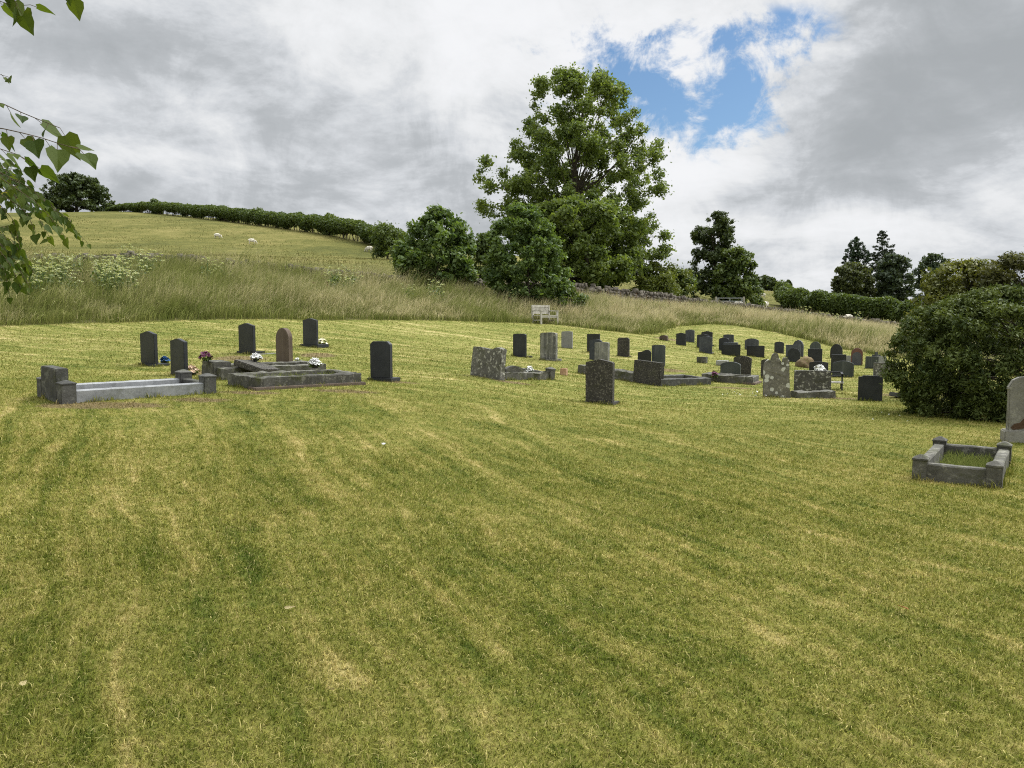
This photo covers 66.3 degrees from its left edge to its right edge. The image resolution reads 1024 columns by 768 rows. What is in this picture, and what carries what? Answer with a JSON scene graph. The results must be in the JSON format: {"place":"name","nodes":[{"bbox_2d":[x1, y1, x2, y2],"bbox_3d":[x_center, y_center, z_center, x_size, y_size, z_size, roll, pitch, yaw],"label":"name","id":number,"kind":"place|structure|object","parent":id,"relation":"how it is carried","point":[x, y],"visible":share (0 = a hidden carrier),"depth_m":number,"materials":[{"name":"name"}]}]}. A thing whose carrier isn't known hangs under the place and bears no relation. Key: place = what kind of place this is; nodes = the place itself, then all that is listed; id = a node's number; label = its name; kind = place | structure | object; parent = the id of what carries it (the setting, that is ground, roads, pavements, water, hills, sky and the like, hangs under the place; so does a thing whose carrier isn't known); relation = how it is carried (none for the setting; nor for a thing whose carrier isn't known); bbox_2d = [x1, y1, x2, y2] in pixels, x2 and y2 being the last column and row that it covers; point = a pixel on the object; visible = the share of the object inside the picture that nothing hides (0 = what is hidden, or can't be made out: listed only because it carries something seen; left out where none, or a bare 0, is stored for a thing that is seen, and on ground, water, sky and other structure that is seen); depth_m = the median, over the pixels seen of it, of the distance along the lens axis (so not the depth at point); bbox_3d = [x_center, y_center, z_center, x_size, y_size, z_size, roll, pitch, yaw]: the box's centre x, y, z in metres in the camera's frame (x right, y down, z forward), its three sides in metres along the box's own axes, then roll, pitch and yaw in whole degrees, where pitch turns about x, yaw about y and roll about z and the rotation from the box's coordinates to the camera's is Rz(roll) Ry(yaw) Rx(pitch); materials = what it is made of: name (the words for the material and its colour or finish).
{"place":"outdoors","nodes":[
{"label":"outdoors","id":0,"kind":"place"},
{"bbox_2d":[0,212,1023,767],"bbox_3d":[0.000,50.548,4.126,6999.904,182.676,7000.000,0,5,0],"label":"ground","id":1,"kind":"structure","parent":0,"point":[148,226],"depth_m":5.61,"materials":[{"name":"green plant"}]},
{"bbox_2d":[21,266,44,299],"bbox_3d":[-16.115,-3.116,26.320,0.752,1.754,0.856,-2,5,-25],"label":"cow parsley","id":2,"kind":"object","parent":1,"relation":"on","point":[34,282],"visible":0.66,"depth_m":26.31,"materials":[{"name":"green plant"}]},
{"bbox_2d":[31,261,53,293],"bbox_3d":[-16.627,-3.462,27.601,0.982,1.744,0.825,1,5,12],"label":"cow parsley","id":3,"kind":"object","parent":1,"relation":"on","point":[37,265],"visible":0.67,"depth_m":27.62,"materials":[{"name":"green plant"}]},
{"bbox_2d":[0,0,97,304],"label":"lime tree","id":4,"kind":"object","parent":1,"relation":"on","point":[20,194],"visible":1,"depth_m":3.36,"materials":[{"name":"green plant"}]},
{"bbox_2d":[42,256,72,278],"bbox_3d":[-17.275,-4.037,29.936,0.989,1.623,0.745,1,5,13],"label":"cow parsley","id":5,"kind":"object","parent":1,"relation":"on","point":[51,258],"visible":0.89,"depth_m":29.94,"materials":[{"name":"green plant"}]},
{"bbox_2d":[57,268,83,292],"bbox_3d":[-15.628,-3.338,27.755,0.747,1.531,0.657,4,6,38],"label":"cow parsley","id":6,"kind":"object","parent":1,"relation":"on","point":[71,279],"visible":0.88,"depth_m":27.71,"materials":[{"name":"green plant"}]},
{"bbox_2d":[39,171,115,211],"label":"tree","id":7,"kind":"object","parent":1,"relation":"on","point":[69,192],"visible":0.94,"depth_m":205.33,"materials":[{"name":"green plant"}]},
{"bbox_2d":[69,253,91,283],"bbox_3d":[-17.123,-4.360,31.156,0.938,1.666,0.788,0,5,6],"label":"cow parsley","id":8,"kind":"object","parent":1,"relation":"on","point":[80,258],"visible":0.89,"depth_m":31.04,"materials":[{"name":"green plant"}]},
{"bbox_2d":[89,264,107,289],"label":"cow parsley","id":9,"kind":"object","parent":1,"relation":"on","point":[95,276],"visible":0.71,"depth_m":28.77,"materials":[{"name":"green plant"}]},
{"bbox_2d":[89,256,110,289],"bbox_3d":[-15.455,-3.888,29.556,0.863,1.769,0.759,-3,6,-34],"label":"cow parsley","id":10,"kind":"object","parent":1,"relation":"on","point":[100,269],"visible":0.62,"depth_m":29.51,"materials":[{"name":"green plant"}]},
{"bbox_2d":[98,268,119,296],"bbox_3d":[-14.408,-3.370,28.123,0.744,1.574,0.886,-4,6,-38],"label":"cow parsley","id":11,"kind":"object","parent":1,"relation":"on","point":[108,280],"visible":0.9,"depth_m":28.07,"materials":[{"name":"green plant"}]},
{"bbox_2d":[110,268,128,294],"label":"cow parsley","id":12,"kind":"object","parent":1,"relation":"on","point":[119,273],"visible":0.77,"depth_m":28.47,"materials":[{"name":"green plant"}]},
{"bbox_2d":[36,365,216,403],"bbox_3d":[-5.627,-0.004,11.550,1.020,0.580,2.170,7,8,43],"label":"kerbed grave","id":13,"kind":"object","parent":1,"relation":"on","point":[54,383],"visible":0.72,"depth_m":11.14,"materials":[{"name":"stone"}]},
{"bbox_2d":[136,253,162,277],"bbox_3d":[-14.797,-4.473,32.051,0.877,1.798,0.771,1,5,17],"label":"cow parsley","id":14,"kind":"object","parent":1,"relation":"on","point":[148,265],"visible":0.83,"depth_m":31.94,"materials":[{"name":"green plant"}]},
{"bbox_2d":[139,331,169,366],"bbox_3d":[-7.753,-0.713,16.958,0.671,0.860,0.360,4,6,38],"label":"headstone","id":15,"kind":"object","parent":1,"relation":"on","point":[149,348],"visible":0.88,"depth_m":16.80,"materials":[{"name":"stone"}]},
{"bbox_2d":[170,338,187,374],"bbox_3d":[-6.337,-0.456,14.924,0.531,0.820,0.080,6,7,40],"label":"headstone","id":16,"kind":"object","parent":1,"relation":"on","point":[178,353],"visible":0.86,"depth_m":14.84,"materials":[{"name":"stone"}]},
{"bbox_2d":[188,364,199,375],"bbox_3d":[-6.126,-0.278,14.966,0.341,0.242,0.346,-1,5,-17],"label":"flower bunch","id":17,"kind":"object","parent":1,"relation":"on","point":[193,368],"visible":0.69,"depth_m":14.95,"materials":[{"name":"beige plant"}]},
{"bbox_2d":[199,257,214,278],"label":"cow parsley","id":18,"kind":"object","parent":1,"relation":"on","point":[213,264],"visible":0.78,"depth_m":33.95,"materials":[{"name":"green plant"}]},
{"bbox_2d":[105,201,407,244],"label":"hedge","id":19,"kind":"object","parent":1,"relation":"on","point":[361,229],"visible":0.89,"depth_m":149.59,"materials":[{"name":"green plant"}]},
{"bbox_2d":[237,323,275,354],"bbox_3d":[-6.331,-1.076,19.424,0.824,0.865,0.690,4,6,38],"label":"headstone","id":20,"kind":"object","parent":1,"relation":"on","point":[247,337],"visible":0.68,"depth_m":19.14,"materials":[{"name":"stone"}]},
{"bbox_2d":[202,360,325,379],"bbox_3d":[-4.766,-0.258,15.064,2.176,0.440,0.921,-4,8,-43],"label":"kerbed grave","id":21,"kind":"object","parent":1,"relation":"on","point":[221,368],"visible":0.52,"depth_m":14.38,"materials":[{"name":"stone"}]},
{"bbox_2d":[198,351,212,360],"bbox_3d":[-5.553,-0.506,14.207,0.281,0.206,0.242,-4,6,-41],"label":"flower bunch","id":22,"kind":"object","parent":21,"relation":"on","point":[204,355],"visible":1,"depth_m":14.16,"materials":[{"name":"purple plant"}]},
{"bbox_2d":[233,359,279,371],"bbox_3d":[-4.671,-0.307,14.378,0.640,0.110,0.550,17,6,18],"label":"fallen slab","id":23,"kind":"object","parent":21,"relation":"on","point":[253,366],"depth_m":14.19,"materials":[{"name":"stone"}]},
{"bbox_2d":[250,352,261,360],"bbox_3d":[-4.769,-0.514,14.611,0.255,0.163,0.235,4,6,39],"label":"flower bunch","id":24,"kind":"object","parent":23,"relation":"on","point":[256,356],"visible":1,"depth_m":14.57,"materials":[{"name":"white plant"}]},
{"bbox_2d":[307,358,322,367],"bbox_3d":[-3.720,-0.402,14.796,0.305,0.214,0.307,0,5,0],"label":"flower bunch","id":25,"kind":"object","parent":21,"relation":"on","point":[314,363],"visible":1,"depth_m":14.74,"materials":[{"name":"white plant"}]},
{"bbox_2d":[276,328,292,361],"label":"headstone","id":26,"kind":"object","parent":1,"relation":"on","point":[284,348],"visible":0.87,"depth_m":17.52,"materials":[{"name":"brown stone"}]},
{"bbox_2d":[228,369,365,390],"bbox_3d":[-3.720,-0.057,13.578,2.100,0.389,1.096,-4,8,-45],"label":"kerbed grave","id":27,"kind":"object","parent":1,"relation":"on","point":[262,380],"visible":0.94,"depth_m":13.22,"materials":[{"name":"stone"}]},
{"bbox_2d":[300,318,328,347],"bbox_3d":[-5.433,-1.355,21.535,0.698,0.897,0.420,3,6,34],"label":"headstone","id":28,"kind":"object","parent":1,"relation":"on","point":[310,331],"visible":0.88,"depth_m":21.36,"materials":[{"name":"stone"}]},
{"bbox_2d":[321,212,337,234],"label":"hedge bush","id":29,"kind":"object","parent":1,"relation":"on","point":[328,215],"visible":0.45,"depth_m":132.60,"materials":[{"name":"green plant"}]},
{"bbox_2d":[326,266,343,286],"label":"cow parsley","id":30,"kind":"object","parent":1,"relation":"on","point":[334,276],"visible":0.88,"depth_m":36.53,"materials":[{"name":"green plant"}]},
{"bbox_2d":[367,341,399,381],"bbox_3d":[-2.447,-0.382,14.955,0.532,0.870,0.340,2,5,24],"label":"headstone","id":31,"kind":"object","parent":1,"relation":"on","point":[381,366],"visible":0.81,"depth_m":14.82,"materials":[{"name":"stone"}]},
{"bbox_2d":[369,220,405,258],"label":"tree","id":32,"kind":"object","parent":1,"relation":"on","point":[383,238],"visible":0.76,"depth_m":98.03,"materials":[{"name":"green plant"}]},
{"bbox_2d":[0,215,834,316],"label":"pasture grass","id":33,"kind":"structure","parent":1,"relation":"on","point":[374,259],"depth_m":96.10,"materials":[{"name":"plant"}]},
{"bbox_2d":[385,204,482,288],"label":"bush","id":34,"kind":"object","parent":1,"relation":"on","point":[456,242],"visible":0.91,"depth_m":44.38,"materials":[{"name":"green plant"}]},
{"bbox_2d":[29,250,898,325],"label":"stone wall","id":35,"kind":"structure","parent":1,"relation":"on","point":[643,295],"depth_m":51.63,"materials":[{"name":"stone"}]},
{"bbox_2d":[470,232,493,279],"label":"bush","id":36,"kind":"object","parent":1,"relation":"on","point":[482,248],"visible":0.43,"depth_m":50.96,"materials":[{"name":"green plant"}]},
{"bbox_2d":[0,231,1022,367],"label":"meadow grass","id":37,"kind":"structure","parent":1,"relation":"on","point":[179,287],"depth_m":34.75,"materials":[{"name":"plant"}]},
{"bbox_2d":[470,346,555,380],"bbox_3d":[0.085,-0.413,17.435,0.904,0.817,1.998,11,7,39],"label":"kerbed grave","id":38,"kind":"object","parent":1,"relation":"on","point":[489,363],"visible":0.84,"depth_m":16.77,"materials":[{"name":"stone"}]},
{"bbox_2d":[513,334,531,357],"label":"headstone","id":39,"kind":"object","parent":1,"relation":"on","point":[519,345],"visible":0.81,"depth_m":24.65,"materials":[{"name":"stone"}]},
{"bbox_2d":[475,199,578,304],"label":"bush","id":40,"kind":"object","parent":1,"relation":"on","point":[529,226],"visible":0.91,"depth_m":41.59,"materials":[{"name":"green plant"}]},
{"bbox_2d":[531,305,557,323],"bbox_3d":[1.584,-3.333,37.708,0.628,0.932,1.370,4,6,40],"label":"wooden bench","id":41,"kind":"object","parent":1,"relation":"on","point":[539,309],"visible":0.96,"depth_m":37.65,"materials":[{"name":"grey wood"}]},
{"bbox_2d":[540,332,561,361],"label":"headstone","id":42,"kind":"object","parent":1,"relation":"on","point":[548,345],"visible":0.97,"depth_m":24.01,"materials":[{"name":"grey stone"}]},
{"bbox_2d":[561,331,572,348],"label":"headstone","id":43,"kind":"object","parent":1,"relation":"on","point":[566,339],"visible":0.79,"depth_m":28.58,"materials":[{"name":"grey stone"}]},
{"bbox_2d":[552,287,589,309],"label":"bush","id":44,"kind":"object","parent":1,"relation":"on","point":[580,299],"visible":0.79,"depth_m":41.34,"materials":[{"name":"green plant"}]},
{"bbox_2d":[472,62,676,285],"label":"ash tree","id":45,"kind":"object","parent":1,"relation":"on","point":[590,150],"visible":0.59,"depth_m":59.00,"materials":[{"name":"green plant"}]},
{"bbox_2d":[520,190,648,288],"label":"bush","id":46,"kind":"object","parent":1,"relation":"on","point":[595,272],"visible":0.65,"depth_m":55.02,"materials":[{"name":"green plant"}]},
{"bbox_2d":[587,334,599,351],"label":"headstone","id":47,"kind":"object","parent":1,"relation":"on","point":[592,336],"visible":0.48,"depth_m":27.91,"materials":[{"name":"black stone"}]},
{"bbox_2d":[589,339,601,359],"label":"headstone","id":48,"kind":"object","parent":1,"relation":"on","point":[592,349],"visible":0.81,"depth_m":25.73,"materials":[{"name":"grey stone"}]},
{"bbox_2d":[584,359,619,404],"bbox_3d":[1.685,-0.001,14.731,0.579,0.945,0.420,2,5,25],"label":"headstone","id":49,"kind":"object","parent":1,"relation":"on","point":[600,380],"visible":0.72,"depth_m":14.56,"materials":[{"name":"stone"}]},
{"bbox_2d":[594,342,609,360],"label":"headstone","id":50,"kind":"object","parent":1,"relation":"on","point":[602,350],"visible":0.71,"depth_m":24.36,"materials":[{"name":"grey stone"}]},
{"bbox_2d":[578,365,632,381],"bbox_3d":[2.621,-0.221,20.097,1.983,0.370,0.544,10,8,41],"label":"kerbed grave","id":51,"kind":"object","parent":1,"relation":"on","point":[625,374],"visible":0.29,"depth_m":19.71,"materials":[{"name":"stone"}]},
{"bbox_2d":[617,338,630,356],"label":"headstone","id":52,"kind":"object","parent":1,"relation":"on","point":[623,347],"visible":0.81,"depth_m":27.35,"materials":[{"name":"stone"}]},
{"bbox_2d":[638,350,650,360],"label":"headstone","id":53,"kind":"object","parent":1,"relation":"on","point":[645,355],"visible":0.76,"depth_m":24.97,"materials":[{"name":"black stone"}]},
{"bbox_2d":[652,345,665,362],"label":"headstone","id":54,"kind":"object","parent":1,"relation":"on","point":[658,353],"visible":0.79,"depth_m":25.29,"materials":[{"name":"grey stone"}]},
{"bbox_2d":[629,259,700,295],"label":"bush","id":55,"kind":"object","parent":1,"relation":"on","point":[663,279],"visible":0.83,"depth_m":59.53,"materials":[{"name":"green plant"}]},
{"bbox_2d":[633,360,710,385],"bbox_3d":[4.029,-0.233,19.676,1.955,0.686,0.915,-1,8,-38],"label":"kerbed grave","id":56,"kind":"object","parent":1,"relation":"on","point":[647,372],"visible":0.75,"depth_m":19.14,"materials":[{"name":"stone"}]},
{"bbox_2d":[676,333,685,345],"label":"headstone","id":57,"kind":"object","parent":1,"relation":"on","point":[680,338],"visible":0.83,"depth_m":34.15,"materials":[{"name":"stone"}]},
{"bbox_2d":[673,266,698,295],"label":"bush","id":58,"kind":"object","parent":1,"relation":"on","point":[680,279],"visible":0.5,"depth_m":65.13,"materials":[{"name":"green plant"}]},
{"bbox_2d":[685,330,694,341],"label":"headstone","id":59,"kind":"object","parent":1,"relation":"on","point":[690,335],"visible":0.82,"depth_m":36.87,"materials":[{"name":"grey stone"}]},
{"bbox_2d":[696,357,707,362],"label":"headstone","id":60,"kind":"object","parent":1,"relation":"on","point":[701,359],"visible":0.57,"depth_m":26.85,"materials":[{"name":"stone"}]},
{"bbox_2d":[699,336,713,353],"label":"headstone","id":61,"kind":"object","parent":1,"relation":"on","point":[705,344],"visible":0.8,"depth_m":30.48,"materials":[{"name":"grey stone"}]},
{"bbox_2d":[687,210,735,297],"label":"tree","id":62,"kind":"object","parent":1,"relation":"on","point":[709,251],"visible":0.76,"depth_m":74.51,"materials":[{"name":"green plant"}]},
{"bbox_2d":[720,362,740,374],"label":"headstone","id":63,"kind":"object","parent":1,"relation":"on","point":[730,367],"visible":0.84,"depth_m":22.20,"materials":[{"name":"grey stone"}]},
{"bbox_2d":[721,344,740,355],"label":"headstone","id":64,"kind":"object","parent":1,"relation":"on","point":[731,349],"visible":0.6,"depth_m":31.05,"materials":[{"name":"black stone"}]},
{"bbox_2d":[702,372,761,384],"bbox_3d":[5.822,-0.097,20.834,1.440,0.324,0.800,5,7,30],"label":"kerbed grave","id":65,"kind":"object","parent":1,"relation":"on","point":[734,378],"visible":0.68,"depth_m":20.54,"materials":[{"name":"stone"}]},
{"bbox_2d":[708,244,767,303],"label":"tree","id":66,"kind":"object","parent":1,"relation":"on","point":[731,285],"visible":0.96,"depth_m":72.34,"materials":[{"name":"green plant"}]},
{"bbox_2d":[734,356,751,374],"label":"headstone","id":67,"kind":"object","parent":1,"relation":"on","point":[745,362],"visible":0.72,"depth_m":22.95,"materials":[{"name":"stone"}]},
{"bbox_2d":[745,338,758,349],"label":"headstone","id":68,"kind":"object","parent":1,"relation":"on","point":[752,342],"visible":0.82,"depth_m":35.71,"materials":[{"name":"grey stone"}]},
{"bbox_2d":[747,345,764,357],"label":"headstone","id":69,"kind":"object","parent":1,"relation":"on","point":[756,351],"visible":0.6,"depth_m":31.98,"materials":[{"name":"black stone"}]},
{"bbox_2d":[747,288,765,305],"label":"bush","id":70,"kind":"object","parent":1,"relation":"on","point":[760,301],"visible":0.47,"depth_m":77.19,"materials":[{"name":"green plant"}]},
{"bbox_2d":[754,274,792,290],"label":"hedge","id":71,"kind":"object","parent":1,"relation":"on","point":[769,281],"visible":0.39,"depth_m":207.01,"materials":[{"name":"green plant"}]},
{"bbox_2d":[763,353,790,397],"bbox_3d":[5.765,-0.131,17.047,0.590,1.092,0.155,1,5,14],"label":"headstone","id":72,"kind":"object","parent":1,"relation":"on","point":[776,378],"visible":0.88,"depth_m":16.98,"materials":[{"name":"stone"}]},
{"bbox_2d":[774,342,783,353],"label":"headstone","id":73,"kind":"object","parent":1,"relation":"on","point":[778,347],"visible":0.88,"depth_m":35.46,"materials":[{"name":"stone"}]},
{"bbox_2d":[787,348,799,361],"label":"headstone","id":74,"kind":"object","parent":1,"relation":"on","point":[793,354],"visible":0.81,"depth_m":30.70,"materials":[{"name":"stone"}]},
{"bbox_2d":[786,345,800,355],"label":"headstone","id":75,"kind":"object","parent":1,"relation":"on","point":[789,347],"visible":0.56,"depth_m":33.54,"materials":[{"name":"grey stone"}]},
{"bbox_2d":[793,340,803,356],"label":"headstone","id":76,"kind":"object","parent":1,"relation":"on","point":[798,342],"visible":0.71,"depth_m":34.17,"materials":[{"name":"grey stone"}]},
{"bbox_2d":[795,356,813,367],"bbox_3d":[10.510,-0.756,28.166,0.667,0.502,1.019,0,5,0],"label":"soil heap","id":77,"kind":"object","parent":1,"relation":"on","point":[804,361],"visible":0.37,"depth_m":27.86,"materials":[{"name":"soil"}]},
{"bbox_2d":[793,370,831,390],"bbox_3d":[6.979,0.016,18.224,0.808,0.667,0.207,1,5,16],"label":"headstone","id":78,"kind":"object","parent":1,"relation":"on","point":[810,380],"visible":0.58,"depth_m":18.13,"materials":[{"name":"stone"}]},
{"bbox_2d":[791,390,835,397],"bbox_3d":[6.617,0.269,17.243,0.983,0.274,0.315,-1,5,-16],"label":"kerb stone","id":79,"kind":"object","parent":1,"relation":"on","point":[815,394],"visible":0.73,"depth_m":17.14,"materials":[{"name":"stone"}]},
{"bbox_2d":[808,349,822,361],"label":"headstone","id":80,"kind":"object","parent":1,"relation":"on","point":[815,355],"visible":0.52,"depth_m":30.85,"materials":[{"name":"stone"}]},
{"bbox_2d":[810,342,820,348],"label":"headstone","id":81,"kind":"object","parent":1,"relation":"on","point":[815,345],"visible":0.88,"depth_m":37.03,"materials":[{"name":"grey stone"}]},
{"bbox_2d":[809,362,828,369],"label":"headstone","id":82,"kind":"object","parent":1,"relation":"on","point":[813,364],"visible":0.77,"depth_m":26.47,"materials":[{"name":"black stone"}]},
{"bbox_2d":[830,344,842,356],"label":"headstone","id":83,"kind":"object","parent":1,"relation":"on","point":[836,349],"visible":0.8,"depth_m":34.78,"materials":[{"name":"stone"}]},
{"bbox_2d":[831,371,843,390],"bbox_3d":[7.692,-0.080,19.249,0.820,0.428,0.570,2,5,20],"label":"iron seat","id":84,"kind":"object","parent":1,"relation":"on","point":[841,382],"visible":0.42,"depth_m":18.98,"materials":[{"name":"black metal"}]},
{"bbox_2d":[831,354,845,370],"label":"headstone","id":85,"kind":"object","parent":1,"relation":"on","point":[837,357],"visible":0.48,"depth_m":26.11,"materials":[{"name":"black stone"}]},
{"bbox_2d":[832,361,853,376],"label":"headstone","id":86,"kind":"object","parent":1,"relation":"on","point":[846,368],"visible":0.81,"depth_m":22.51,"materials":[{"name":"grey stone"}]},
{"bbox_2d":[772,280,921,322],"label":"hedge","id":87,"kind":"object","parent":1,"relation":"on","point":[787,295],"visible":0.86,"depth_m":101.42,"materials":[{"name":"green plant"}]},
{"bbox_2d":[830,262,877,297],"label":"tree","id":88,"kind":"object","parent":1,"relation":"on","point":[859,277],"visible":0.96,"depth_m":125.42,"materials":[{"name":"green plant"}]},
{"bbox_2d":[851,348,862,364],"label":"headstone","id":89,"kind":"object","parent":1,"relation":"on","point":[856,356],"visible":0.91,"depth_m":30.98,"materials":[{"name":"red stone"}]},
{"bbox_2d":[841,236,874,291],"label":"conifer","id":90,"kind":"object","parent":1,"relation":"on","point":[857,255],"visible":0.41,"depth_m":135.95,"materials":[{"name":"green plant"}]},
{"bbox_2d":[858,375,882,400],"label":"headstone","id":91,"kind":"object","parent":1,"relation":"on","point":[870,387],"visible":0.78,"depth_m":16.68,"materials":[{"name":"stone"}]},
{"bbox_2d":[865,356,878,368],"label":"headstone","id":92,"kind":"object","parent":1,"relation":"on","point":[870,361],"visible":0.54,"depth_m":29.09,"materials":[{"name":"grey stone"}]},
{"bbox_2d":[871,230,894,297],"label":"conifer","id":93,"kind":"object","parent":1,"relation":"on","point":[882,237],"visible":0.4,"depth_m":138.10,"materials":[{"name":"plant"}]},
{"bbox_2d":[873,363,897,375],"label":"headstone","id":94,"kind":"object","parent":1,"relation":"on","point":[877,367],"visible":0.3,"depth_m":23.29,"materials":[{"name":"stone"}]},
{"bbox_2d":[870,252,915,301],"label":"tree","id":95,"kind":"object","parent":1,"relation":"on","point":[893,278],"visible":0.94,"depth_m":125.82,"materials":[{"name":"green plant"}]},
{"bbox_2d":[908,252,951,300],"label":"tree","id":96,"kind":"object","parent":1,"relation":"on","point":[926,262],"visible":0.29,"depth_m":98.82,"materials":[{"name":"green plant"}]},
{"bbox_2d":[878,280,1023,422],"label":"yew bush","id":97,"kind":"object","parent":1,"relation":"on","point":[957,322],"visible":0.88,"depth_m":12.92,"materials":[{"name":"green plant"}]},
{"bbox_2d":[903,257,1011,373],"bbox_3d":[9.981,-1.121,17.473,2.332,3.373,1.940,0,5,0],"label":"elder bush","id":98,"kind":"object","parent":1,"relation":"on","point":[934,285],"visible":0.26,"depth_m":17.16,"materials":[{"name":"green plant"}]},
{"bbox_2d":[912,436,1012,487],"bbox_3d":[4.795,0.859,8.313,0.780,0.375,1.640,3,6,35],"label":"kerbed grave","id":99,"kind":"object","parent":1,"relation":"on","point":[941,459],"visible":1,"depth_m":7.86,"materials":[{"name":"stone"}]},
{"bbox_2d":[960,251,1023,348],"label":"elder bush","id":100,"kind":"object","parent":1,"relation":"on","point":[1007,263],"visible":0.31,"depth_m":16.44,"materials":[{"name":"green plant"}]},
{"bbox_2d":[1000,376,1023,442],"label":"headstone","id":101,"kind":"object","parent":1,"relation":"on","point":[1013,432],"visible":0.99,"depth_m":10.32,"materials":[{"name":"stone"}]},
{"bbox_2d":[0,0,1023,299],"label":"sky","id":102,"kind":"structure","parent":0,"point":[818,126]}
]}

